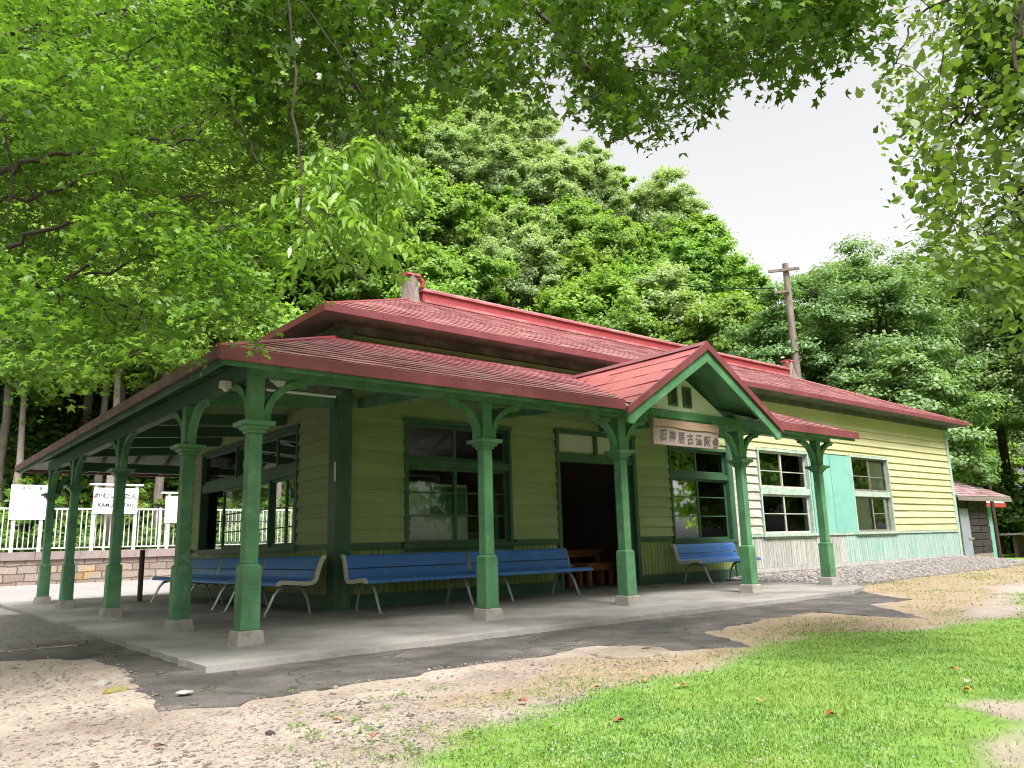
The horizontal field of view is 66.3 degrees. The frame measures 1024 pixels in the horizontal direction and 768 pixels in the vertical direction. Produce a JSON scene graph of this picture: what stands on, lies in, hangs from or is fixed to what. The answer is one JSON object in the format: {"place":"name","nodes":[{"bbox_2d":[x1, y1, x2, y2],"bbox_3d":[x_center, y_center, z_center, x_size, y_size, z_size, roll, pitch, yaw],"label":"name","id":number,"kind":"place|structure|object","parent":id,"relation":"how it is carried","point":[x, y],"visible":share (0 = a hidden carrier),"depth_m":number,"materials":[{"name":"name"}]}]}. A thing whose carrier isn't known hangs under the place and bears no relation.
{"place":"outdoors","nodes":[
{"label":"outdoors","id":0,"kind":"place"},
{"bbox_2d":[0,614,102,650],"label":"path","id":1,"kind":"structure","parent":0,"point":[21,631],"depth_m":9.02,"materials":[{"name":"grey concrete"}]},
{"bbox_2d":[0,579,169,615],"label":"pavement","id":2,"kind":"structure","parent":0,"point":[21,593],"depth_m":21.22,"materials":[{"name":"concrete"}]},
{"bbox_2d":[0,170,538,548],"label":"hill","id":3,"kind":"structure","parent":0,"point":[11,451],"depth_m":36.68,"materials":[{"name":"green plant"}]},
{"bbox_2d":[0,204,97,526],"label":"broadleaf tree","id":4,"kind":"object","parent":3,"relation":"on","point":[5,426],"visible":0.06,"depth_m":32.07,"materials":[{"name":"green plant"}]},
{"bbox_2d":[30,474,93,549],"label":"broadleaf tree","id":5,"kind":"object","parent":3,"relation":"on","point":[84,500],"visible":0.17,"depth_m":32.56,"materials":[{"name":"green plant"}]},
{"bbox_2d":[19,174,184,424],"bbox_3d":[-20.614,-3.444,38.126,8.256,13.638,8.264,0,-12,-8],"label":"broadleaf tree","id":6,"kind":"object","parent":3,"relation":"on","point":[88,401],"visible":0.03,"depth_m":37.29,"materials":[{"name":"green plant"}]},
{"bbox_2d":[66,215,221,402],"bbox_3d":[-17.813,-0.797,35.998,8.430,14.720,8.826,-9,-13,30],"label":"broadleaf tree","id":7,"kind":"object","parent":3,"relation":"on","point":[122,394],"visible":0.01,"depth_m":35.57,"materials":[{"name":"green plant"}]},
{"bbox_2d":[155,102,237,176],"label":"broadleaf tree","id":8,"kind":"object","parent":3,"relation":"on","point":[185,135],"visible":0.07,"depth_m":50.47,"materials":[{"name":"green plant"}]},
{"bbox_2d":[147,157,311,288],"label":"broadleaf tree","id":9,"kind":"object","parent":3,"relation":"on","point":[249,200],"visible":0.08,"depth_m":40.83,"materials":[{"name":"green plant"}]},
{"bbox_2d":[194,106,325,194],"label":"broadleaf tree","id":10,"kind":"object","parent":3,"relation":"on","point":[320,147],"visible":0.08,"depth_m":51.90,"materials":[{"name":"green plant"}]},
{"bbox_2d":[218,192,331,297],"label":"broadleaf tree","id":11,"kind":"object","parent":3,"relation":"on","point":[287,231],"visible":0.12,"depth_m":42.38,"materials":[{"name":"green plant"}]},
{"bbox_2d":[291,229,402,310],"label":"broadleaf tree","id":12,"kind":"object","parent":3,"relation":"on","point":[370,290],"visible":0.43,"depth_m":43.34,"materials":[{"name":"green plant"}]},
{"bbox_2d":[348,145,432,218],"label":"broadleaf tree","id":13,"kind":"object","parent":3,"relation":"on","point":[420,163],"visible":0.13,"depth_m":57.13,"materials":[{"name":"green plant"}]},
{"bbox_2d":[357,92,428,178],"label":"broadleaf tree","id":14,"kind":"object","parent":3,"relation":"on","point":[410,134],"visible":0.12,"depth_m":60.67,"materials":[{"name":"green plant"}]},
{"bbox_2d":[370,199,454,256],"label":"broadleaf tree","id":15,"kind":"object","parent":3,"relation":"on","point":[421,216],"visible":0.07,"depth_m":52.33,"materials":[{"name":"green plant"}]},
{"bbox_2d":[375,239,463,290],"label":"broadleaf tree","id":16,"kind":"object","parent":3,"relation":"on","point":[433,269],"visible":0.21,"depth_m":45.82,"materials":[{"name":"green plant"}]},
{"bbox_2d":[379,270,476,298],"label":"broadleaf tree","id":17,"kind":"object","parent":3,"relation":"on","point":[458,290],"visible":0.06,"depth_m":43.56,"materials":[{"name":"green plant"}]},
{"bbox_2d":[390,89,467,172],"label":"broadleaf tree","id":18,"kind":"object","parent":3,"relation":"on","point":[419,110],"visible":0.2,"depth_m":66.53,"materials":[{"name":"green plant"}]},
{"bbox_2d":[390,165,496,256],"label":"broadleaf tree","id":19,"kind":"object","parent":3,"relation":"on","point":[459,211],"visible":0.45,"depth_m":51.98,"materials":[{"name":"green plant"}]},
{"bbox_2d":[409,116,490,198],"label":"broadleaf tree","id":20,"kind":"object","parent":3,"relation":"on","point":[438,148],"visible":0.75,"depth_m":63.36,"materials":[{"name":"green plant"}]},
{"bbox_2d":[415,248,524,303],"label":"broadleaf tree","id":21,"kind":"object","parent":3,"relation":"on","point":[482,270],"visible":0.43,"depth_m":46.72,"materials":[{"name":"green plant"}]},
{"bbox_2d":[445,82,522,207],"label":"broadleaf tree","id":22,"kind":"object","parent":3,"relation":"on","point":[484,118],"visible":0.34,"depth_m":68.20,"materials":[{"name":"green plant"}]},
{"bbox_2d":[458,116,554,219],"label":"broadleaf tree","id":23,"kind":"object","parent":3,"relation":"on","point":[504,149],"visible":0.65,"depth_m":63.82,"materials":[{"name":"green plant"}]},
{"bbox_2d":[0,175,1023,550],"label":"undergrowth","id":24,"kind":"object","parent":3,"relation":"on","point":[66,427],"visible":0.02,"depth_m":35.82,"materials":[{"name":"green plant"}]},
{"bbox_2d":[483,185,543,306],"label":"broadleaf tree","id":25,"kind":"object","parent":3,"relation":"on","point":[505,202],"visible":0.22,"depth_m":58.72,"materials":[{"name":"green plant"}]},
{"bbox_2d":[478,88,568,170],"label":"broadleaf tree","id":26,"kind":"object","parent":3,"relation":"on","point":[546,127],"visible":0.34,"depth_m":73.39,"materials":[{"name":"green plant"}]},
{"bbox_2d":[475,200,576,313],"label":"broadleaf tree","id":27,"kind":"object","parent":3,"relation":"on","point":[529,242],"visible":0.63,"depth_m":52.75,"materials":[{"name":"green plant"}]},
{"bbox_2d":[507,143,603,226],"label":"broadleaf tree","id":28,"kind":"object","parent":3,"relation":"on","point":[557,166],"visible":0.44,"depth_m":63.02,"materials":[{"name":"green plant"}]},
{"bbox_2d":[523,193,613,279],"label":"broadleaf tree","id":29,"kind":"object","parent":3,"relation":"on","point":[572,216],"visible":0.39,"depth_m":58.18,"materials":[{"name":"green plant"}]},
{"bbox_2d":[540,235,620,313],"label":"broadleaf tree","id":30,"kind":"object","parent":3,"relation":"on","point":[583,262],"visible":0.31,"depth_m":52.52,"materials":[{"name":"green plant"}]},
{"bbox_2d":[557,135,637,220],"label":"broadleaf tree","id":31,"kind":"object","parent":3,"relation":"on","point":[607,195],"visible":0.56,"depth_m":65.84,"materials":[{"name":"green plant"}]},
{"bbox_2d":[530,262,675,339],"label":"broadleaf tree","id":32,"kind":"object","parent":3,"relation":"on","point":[595,297],"visible":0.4,"depth_m":46.40,"materials":[{"name":"green plant"}]},
{"bbox_2d":[585,210,665,276],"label":"broadleaf tree","id":33,"kind":"object","parent":3,"relation":"on","point":[609,232],"visible":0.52,"depth_m":56.03,"materials":[{"name":"green plant"}]},
{"bbox_2d":[595,250,696,329],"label":"broadleaf tree","id":34,"kind":"object","parent":3,"relation":"on","point":[625,258],"visible":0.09,"depth_m":50.23,"materials":[{"name":"green plant"}]},
{"bbox_2d":[611,260,710,343],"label":"broadleaf tree","id":35,"kind":"object","parent":3,"relation":"on","point":[668,298],"visible":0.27,"depth_m":46.71,"materials":[{"name":"green plant"}]},
{"bbox_2d":[613,164,712,233],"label":"broadleaf tree","id":36,"kind":"object","parent":3,"relation":"on","point":[670,198],"visible":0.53,"depth_m":64.97,"materials":[{"name":"green plant"}]},
{"bbox_2d":[637,223,753,301],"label":"broadleaf tree","id":37,"kind":"object","parent":3,"relation":"on","point":[707,268],"visible":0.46,"depth_m":54.77,"materials":[{"name":"green plant"}]},
{"bbox_2d":[658,211,747,292],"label":"broadleaf tree","id":38,"kind":"object","parent":3,"relation":"on","point":[697,221],"visible":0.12,"depth_m":59.00,"materials":[{"name":"green plant"}]},
{"bbox_2d":[647,289,771,354],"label":"broadleaf tree","id":39,"kind":"object","parent":3,"relation":"on","point":[705,317],"visible":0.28,"depth_m":43.79,"materials":[{"name":"green plant"}]},
{"bbox_2d":[726,254,774,313],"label":"broadleaf tree","id":40,"kind":"object","parent":3,"relation":"on","point":[750,273],"visible":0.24,"depth_m":67.28,"materials":[{"name":"green plant"}]},
{"bbox_2d":[979,461,1023,528],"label":"shrub","id":41,"kind":"object","parent":3,"relation":"on","point":[1003,518],"visible":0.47,"depth_m":38.96,"materials":[{"name":"green plant"}]},
{"bbox_2d":[987,429,1023,488],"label":"broadleaf tree","id":42,"kind":"object","parent":3,"relation":"on","point":[1017,452],"visible":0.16,"depth_m":54.76,"materials":[{"name":"green plant"}]},
{"bbox_2d":[0,580,863,672],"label":"pavement","id":43,"kind":"structure","parent":0,"point":[293,634],"depth_m":9.36,"materials":[{"name":"concrete"}]},
{"bbox_2d":[147,558,222,602],"bbox_3d":[-5.851,3.494,13.929,0.845,0.767,1.884,8,-15,-39],"label":"bench","id":44,"kind":"object","parent":43,"relation":"on","point":[205,567],"visible":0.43,"depth_m":14.01,"materials":[{"name":"blue paint"}]},
{"bbox_2d":[191,557,267,610],"bbox_3d":[-4.651,3.166,12.506,0.845,0.767,1.884,8,-15,-39],"label":"bench","id":45,"kind":"object","parent":43,"relation":"on","point":[223,576],"visible":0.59,"depth_m":12.89,"materials":[{"name":"blue paint"}]},
{"bbox_2d":[220,555,326,617],"bbox_3d":[-3.449,2.834,11.085,0.848,0.776,1.884,8,-15,-39],"label":"bench","id":46,"kind":"object","parent":43,"relation":"on","point":[290,572],"visible":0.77,"depth_m":11.05,"materials":[{"name":"blue paint"}]},
{"bbox_2d":[341,551,476,613],"bbox_3d":[-1.272,2.770,11.082,2.104,0.776,0.848,8,-15,-39],"label":"bench","id":47,"kind":"object","parent":43,"relation":"on","point":[398,572],"visible":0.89,"depth_m":11.18,"materials":[{"name":"blue paint"}]},
{"bbox_2d":[466,548,592,602],"bbox_3d":[0.353,2.999,12.399,2.114,0.767,0.845,8,-15,-39],"label":"bench","id":48,"kind":"object","parent":43,"relation":"on","point":[529,564],"visible":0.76,"depth_m":12.66,"materials":[{"name":"blue paint"}]},
{"bbox_2d":[671,542,760,583],"bbox_3d":[4.162,3.545,15.609,2.004,0.776,0.848,8,-15,-39],"label":"bench","id":49,"kind":"object","parent":43,"relation":"on","point":[701,556],"visible":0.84,"depth_m":15.68,"materials":[{"name":"blue paint"}]},
{"bbox_2d":[0,591,922,711],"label":"path","id":50,"kind":"structure","parent":0,"point":[236,688],"depth_m":6.63,"materials":[{"name":"grey asphalt"}]},
{"bbox_2d":[589,646,668,658],"bbox_3d":[0.948,2.172,6.331,0.670,0.038,0.603,8,-15,-39],"label":"sand patch","id":51,"kind":"object","parent":50,"relation":"on","point":[628,652],"visible":0.77,"depth_m":6.25,"materials":[{"name":"beige sand"}]},
{"bbox_2d":[443,492,495,543],"bbox_3d":[-1.357,3.559,18.271,2.200,2.100,0.350,8,-15,-39],"label":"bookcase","id":52,"kind":"object","parent":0,"point":[473,522],"visible":0.03,"depth_m":18.88,"materials":[{"name":"brown wood"}]},
{"bbox_2d":[0,550,1023,767],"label":"ground","id":53,"kind":"structure","parent":0,"point":[989,609],"depth_m":4.40,"materials":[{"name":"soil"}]},
{"bbox_2d":[0,547,220,585],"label":"retaining wall","id":54,"kind":"structure","parent":53,"relation":"on","point":[24,570],"depth_m":28.49,"materials":[{"name":"brick"}]},
{"bbox_2d":[8,484,47,551],"bbox_3d":[-17.141,4.757,27.738,1.180,2.356,0.134,8,-15,-39],"label":"notice board","id":55,"kind":"object","parent":54,"relation":"on","point":[28,502],"visible":0.98,"depth_m":27.76,"materials":[{"name":"white paint"}]},
{"bbox_2d":[89,483,143,549],"bbox_3d":[-14.962,5.005,29.522,1.851,2.467,0.190,8,-15,-39],"label":"station sign","id":56,"kind":"object","parent":54,"relation":"on","point":[102,501],"visible":0.83,"depth_m":29.45,"materials":[{"name":"white paint"}]},
{"bbox_2d":[0,508,267,549],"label":"picket fence","id":57,"kind":"object","parent":54,"relation":"on","point":[103,546],"visible":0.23,"depth_m":29.66,"materials":[{"name":"white paint"}]},
{"bbox_2d":[161,492,177,547],"bbox_3d":[-13.217,5.375,30.909,1.278,2.203,0.190,8,-15,-39],"label":"blank sign","id":58,"kind":"object","parent":54,"relation":"on","point":[171,505],"visible":0.46,"depth_m":30.75,"materials":[{"name":"white paint"}]},
{"bbox_2d":[0,0,306,366],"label":"maple tree","id":59,"kind":"object","parent":53,"relation":"on","point":[25,234],"visible":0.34,"depth_m":8.85,"materials":[{"name":"green plant"}]},
{"bbox_2d":[0,0,336,426],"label":"maple tree","id":60,"kind":"object","parent":53,"relation":"on","point":[33,327],"visible":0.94,"depth_m":5.70,"materials":[{"name":"green plant"}]},
{"bbox_2d":[0,642,670,767],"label":"pebbles","id":61,"kind":"object","parent":53,"relation":"on","point":[158,761],"visible":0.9,"depth_m":4.16,"materials":[{"name":"gravel"}]},
{"bbox_2d":[249,0,442,297],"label":"walnut tree","id":62,"kind":"object","parent":53,"relation":"on","point":[346,221],"visible":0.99,"depth_m":5.57,"materials":[{"name":"green plant"}]},
{"bbox_2d":[264,685,584,763],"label":"weeds","id":63,"kind":"object","parent":53,"relation":"on","point":[444,755],"visible":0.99,"depth_m":3.73,"materials":[{"name":"green plant"}]},
{"bbox_2d":[15,272,969,646],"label":"station building","id":64,"kind":"structure","parent":53,"relation":"on","point":[537,424],"depth_m":13.18,"materials":[{"name":"yellow wood"}]},
{"bbox_2d":[194,424,299,555],"bbox_3d":[-4.838,2.048,14.220,0.195,2.045,4.690,8,-15,-39],"label":"window","id":65,"kind":"structure","parent":64,"relation":"in","point":[280,448],"depth_m":13.35,"materials":[{"name":"green paint"}]},
{"bbox_2d":[265,381,340,397],"bbox_3d":[-2.566,0.080,9.583,1.000,0.103,0.100,8,-15,-39],"label":"tube light","id":66,"kind":"object","parent":64,"relation":"attached to","point":[311,391],"visible":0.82,"depth_m":9.63,"materials":[{"name":"white paint"}]},
{"bbox_2d":[213,465,439,548],"bbox_3d":[-4.129,2.981,18.473,5.930,1.995,0.195,8,-15,-39],"label":"window","id":67,"kind":"structure","parent":64,"relation":"in","point":[264,491],"depth_m":16.97,"materials":[{"name":"green paint"}]},
{"bbox_2d":[409,483,467,540],"bbox_3d":[-1.220,2.064,12.614,1.240,0.900,0.009,8,-15,-39],"label":"poster","id":68,"kind":"object","parent":64,"relation":"attached to","point":[430,527],"visible":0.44,"depth_m":12.60,"materials":[{"name":"paper"}]},
{"bbox_2d":[401,417,517,551],"bbox_3d":[-0.858,1.661,12.802,2.250,2.065,0.195,8,-15,-39],"label":"window","id":69,"kind":"structure","parent":64,"relation":"in","point":[412,462],"depth_m":12.73,"materials":[{"name":"green paint"}]},
{"bbox_2d":[567,549,601,582],"bbox_3d":[1.010,3.788,16.196,1.700,0.680,0.750,8,-15,-39],"label":"table","id":70,"kind":"object","parent":64,"relation":"on","point":[577,554],"visible":0.31,"depth_m":16.36,"materials":[{"name":"brown wood"}]},
{"bbox_2d":[574,562,615,585],"bbox_3d":[1.648,3.736,15.418,0.750,0.430,0.400,8,-15,-39],"label":"stool","id":71,"kind":"object","parent":64,"relation":"on","point":[601,567],"visible":0.89,"depth_m":15.33,"materials":[{"name":"brown wood"}]},
{"bbox_2d":[553,428,642,591],"bbox_3d":[1.606,2.360,14.747,2.180,2.920,0.175,8,-15,-39],"label":"doorway","id":72,"kind":"structure","parent":64,"relation":"in","point":[572,446],"depth_m":14.91,"materials":[{"name":"green paint"}]},
{"bbox_2d":[650,415,718,449],"bbox_3d":[2.600,0.726,11.703,1.540,0.425,0.066,8,-15,-39],"label":"name board","id":73,"kind":"object","parent":64,"relation":"hanging from","point":[680,433],"visible":1,"depth_m":11.62,"materials":[{"name":"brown wood"}]},
{"bbox_2d":[667,445,737,543],"bbox_3d":[4.026,2.390,16.755,2.160,2.075,0.195,8,-15,-39],"label":"window","id":74,"kind":"structure","parent":64,"relation":"in","point":[684,478],"depth_m":16.57,"materials":[{"name":"green paint"}]},
{"bbox_2d":[755,447,818,538],"bbox_3d":[6.566,2.634,18.842,2.330,2.115,0.195,8,-15,-39],"label":"window","id":75,"kind":"structure","parent":64,"relation":"in","point":[768,460],"depth_m":18.76,"materials":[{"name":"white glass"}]},
{"bbox_2d":[848,454,898,535],"bbox_3d":[9.868,3.072,21.555,2.280,2.165,0.236,8,-15,-39],"label":"window","id":76,"kind":"structure","parent":64,"relation":"in","point":[866,476],"depth_m":21.62,"materials":[{"name":"white wood"}]},
{"bbox_2d":[179,0,909,175],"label":"maple tree","id":77,"kind":"object","parent":53,"relation":"on","point":[710,54],"visible":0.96,"depth_m":6.38,"materials":[{"name":"green plant"}]},
{"bbox_2d":[768,263,801,378],"bbox_3d":[11.773,0.984,32.320,1.258,12.493,0.508,-5,-12,15],"label":"utility pole","id":78,"kind":"object","parent":53,"relation":"on","point":[785,270],"visible":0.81,"depth_m":33.00,"materials":[{"name":"brown wood"}]},
{"bbox_2d":[714,276,889,392],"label":"broadleaf tree","id":79,"kind":"object","parent":53,"relation":"on","point":[766,337],"visible":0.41,"depth_m":34.06,"materials":[{"name":"green plant"}]},
{"bbox_2d":[773,253,937,377],"bbox_3d":[16.357,1.387,39.314,9.002,16.086,9.826,8,-15,-39],"label":"broadleaf tree","id":80,"kind":"object","parent":53,"relation":"on","point":[816,297],"visible":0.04,"depth_m":39.02,"materials":[{"name":"green plant"}]},
{"bbox_2d":[783,232,994,414],"bbox_3d":[16.120,0.825,34.866,9.147,15.427,9.239,8,-15,-39],"label":"broadleaf tree","id":81,"kind":"object","parent":53,"relation":"on","point":[932,340],"visible":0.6,"depth_m":33.88,"materials":[{"name":"green plant"}]},
{"bbox_2d":[847,338,1012,485],"bbox_3d":[15.882,2.948,30.662,6.383,9.576,6.824,8,-15,-39],"label":"broadleaf tree","id":82,"kind":"object","parent":53,"relation":"on","point":[931,390],"visible":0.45,"depth_m":29.56,"materials":[{"name":"green plant"}]},
{"bbox_2d":[842,236,1023,429],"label":"broadleaf tree","id":83,"kind":"object","parent":53,"relation":"on","point":[896,259],"visible":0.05,"depth_m":39.69,"materials":[{"name":"green plant"}]},
{"bbox_2d":[855,0,1023,364],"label":"birch tree","id":84,"kind":"object","parent":53,"relation":"on","point":[1011,262],"visible":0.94,"depth_m":5.22,"materials":[{"name":"green plant"}]},
{"bbox_2d":[903,218,1023,552],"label":"broadleaf tree","id":85,"kind":"object","parent":53,"relation":"on","point":[1003,447],"visible":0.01,"depth_m":41.20,"materials":[{"name":"green plant"}]},
{"bbox_2d":[932,0,1023,144],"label":"maple tree","id":86,"kind":"object","parent":53,"relation":"on","point":[986,62],"visible":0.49,"depth_m":5.82,"materials":[{"name":"green plant"}]},
{"bbox_2d":[934,276,1023,553],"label":"broadleaf tree","id":87,"kind":"object","parent":53,"relation":"on","point":[980,345],"visible":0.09,"depth_m":38.17,"materials":[{"name":"green plant"}]},
{"bbox_2d":[940,220,1023,440],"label":"broadleaf tree","id":88,"kind":"object","parent":53,"relation":"on","point":[1009,393],"visible":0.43,"depth_m":36.24,"materials":[{"name":"green plant"}]},
{"bbox_2d":[953,479,1011,557],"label":"shed","id":89,"kind":"structure","parent":53,"relation":"on","point":[975,529],"depth_m":27.04,"materials":[{"name":"red wood"}]},
{"bbox_2d":[958,508,974,555],"bbox_3d":[15.411,5.202,26.460,0.900,1.980,0.048,8,-15,-39],"label":"door","id":90,"kind":"structure","parent":89,"relation":"in","point":[967,538],"depth_m":26.42,"materials":[{"name":"white wood"}]},
{"bbox_2d":[86,0,1023,486],"label":"sky","id":91,"kind":"structure","parent":0,"point":[796,177],"materials":[{"name":"white"}]},
{"bbox_2d":[290,565,1023,767],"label":"grass","id":92,"kind":"structure","parent":0,"point":[773,741],"depth_m":4.04,"materials":[{"name":"green plant"}]},
{"bbox_2d":[438,593,1023,767],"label":"fallen leaves","id":93,"kind":"object","parent":92,"relation":"on","point":[745,726],"visible":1,"depth_m":3.47,"materials":[{"name":"brown plant"}]},
{"bbox_2d":[719,555,1023,584],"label":"gravel","id":94,"kind":"structure","parent":0,"point":[946,565],"depth_m":18.52,"materials":[{"name":"grey gravel"}]},
{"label":"terrain","id":95,"kind":"structure","parent":0,"visible":0},
{"bbox_2d":[0,476,67,546],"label":"broadleaf tree","id":96,"kind":"object","parent":95,"relation":"on","point":[60,500],"visible":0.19,"depth_m":29.51,"materials":[{"name":"green plant"}]},
{"bbox_2d":[0,294,101,522],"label":"broadleaf tree","id":97,"kind":"object","parent":95,"relation":"on","point":[37,397],"visible":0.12,"depth_m":30.71,"materials":[{"name":"green plant"}]},
{"bbox_2d":[33,269,152,546],"bbox_3d":[-17.358,1.725,32.493,7.430,13.211,7.408,-6,-12,19],"label":"broadleaf tree","id":98,"kind":"object","parent":95,"relation":"on","point":[104,407],"visible":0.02,"depth_m":32.26,"materials":[{"name":"green plant"}]},
{"bbox_2d":[32,255,213,549],"bbox_3d":[-15.415,1.418,31.280,7.118,13.211,7.386,-9,-14,31],"label":"broadleaf tree","id":99,"kind":"object","parent":95,"relation":"on","point":[145,383],"visible":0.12,"depth_m":30.76,"materials":[{"name":"green plant"}]},
{"bbox_2d":[95,480,170,542],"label":"broadleaf tree","id":100,"kind":"object","parent":95,"relation":"on","point":[142,498],"visible":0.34,"depth_m":31.57,"materials":[{"name":"green plant"}]},
{"bbox_2d":[0,474,267,552],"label":"undergrowth","id":101,"kind":"object","parent":95,"relation":"on","point":[30,543],"visible":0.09,"depth_m":30.53,"materials":[{"name":"green plant"}]},
{"bbox_2d":[87,252,270,539],"bbox_3d":[-14.404,1.533,33.412,8.434,13.871,8.081,-10,-14,35],"label":"broadleaf tree","id":102,"kind":"object","parent":95,"relation":"on","point":[158,487],"visible":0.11,"depth_m":32.57,"materials":[{"name":"green plant"}]},
{"bbox_2d":[216,498,241,541],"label":"broadleaf tree","id":103,"kind":"object","parent":95,"relation":"on","point":[226,512],"visible":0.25,"depth_m":33.99,"materials":[{"name":"green plant"}]},
{"bbox_2d":[245,297,307,339],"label":"broadleaf tree","id":104,"kind":"object","parent":95,"relation":"on","point":[292,311],"visible":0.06,"depth_m":35.49,"materials":[{"name":"green plant"}]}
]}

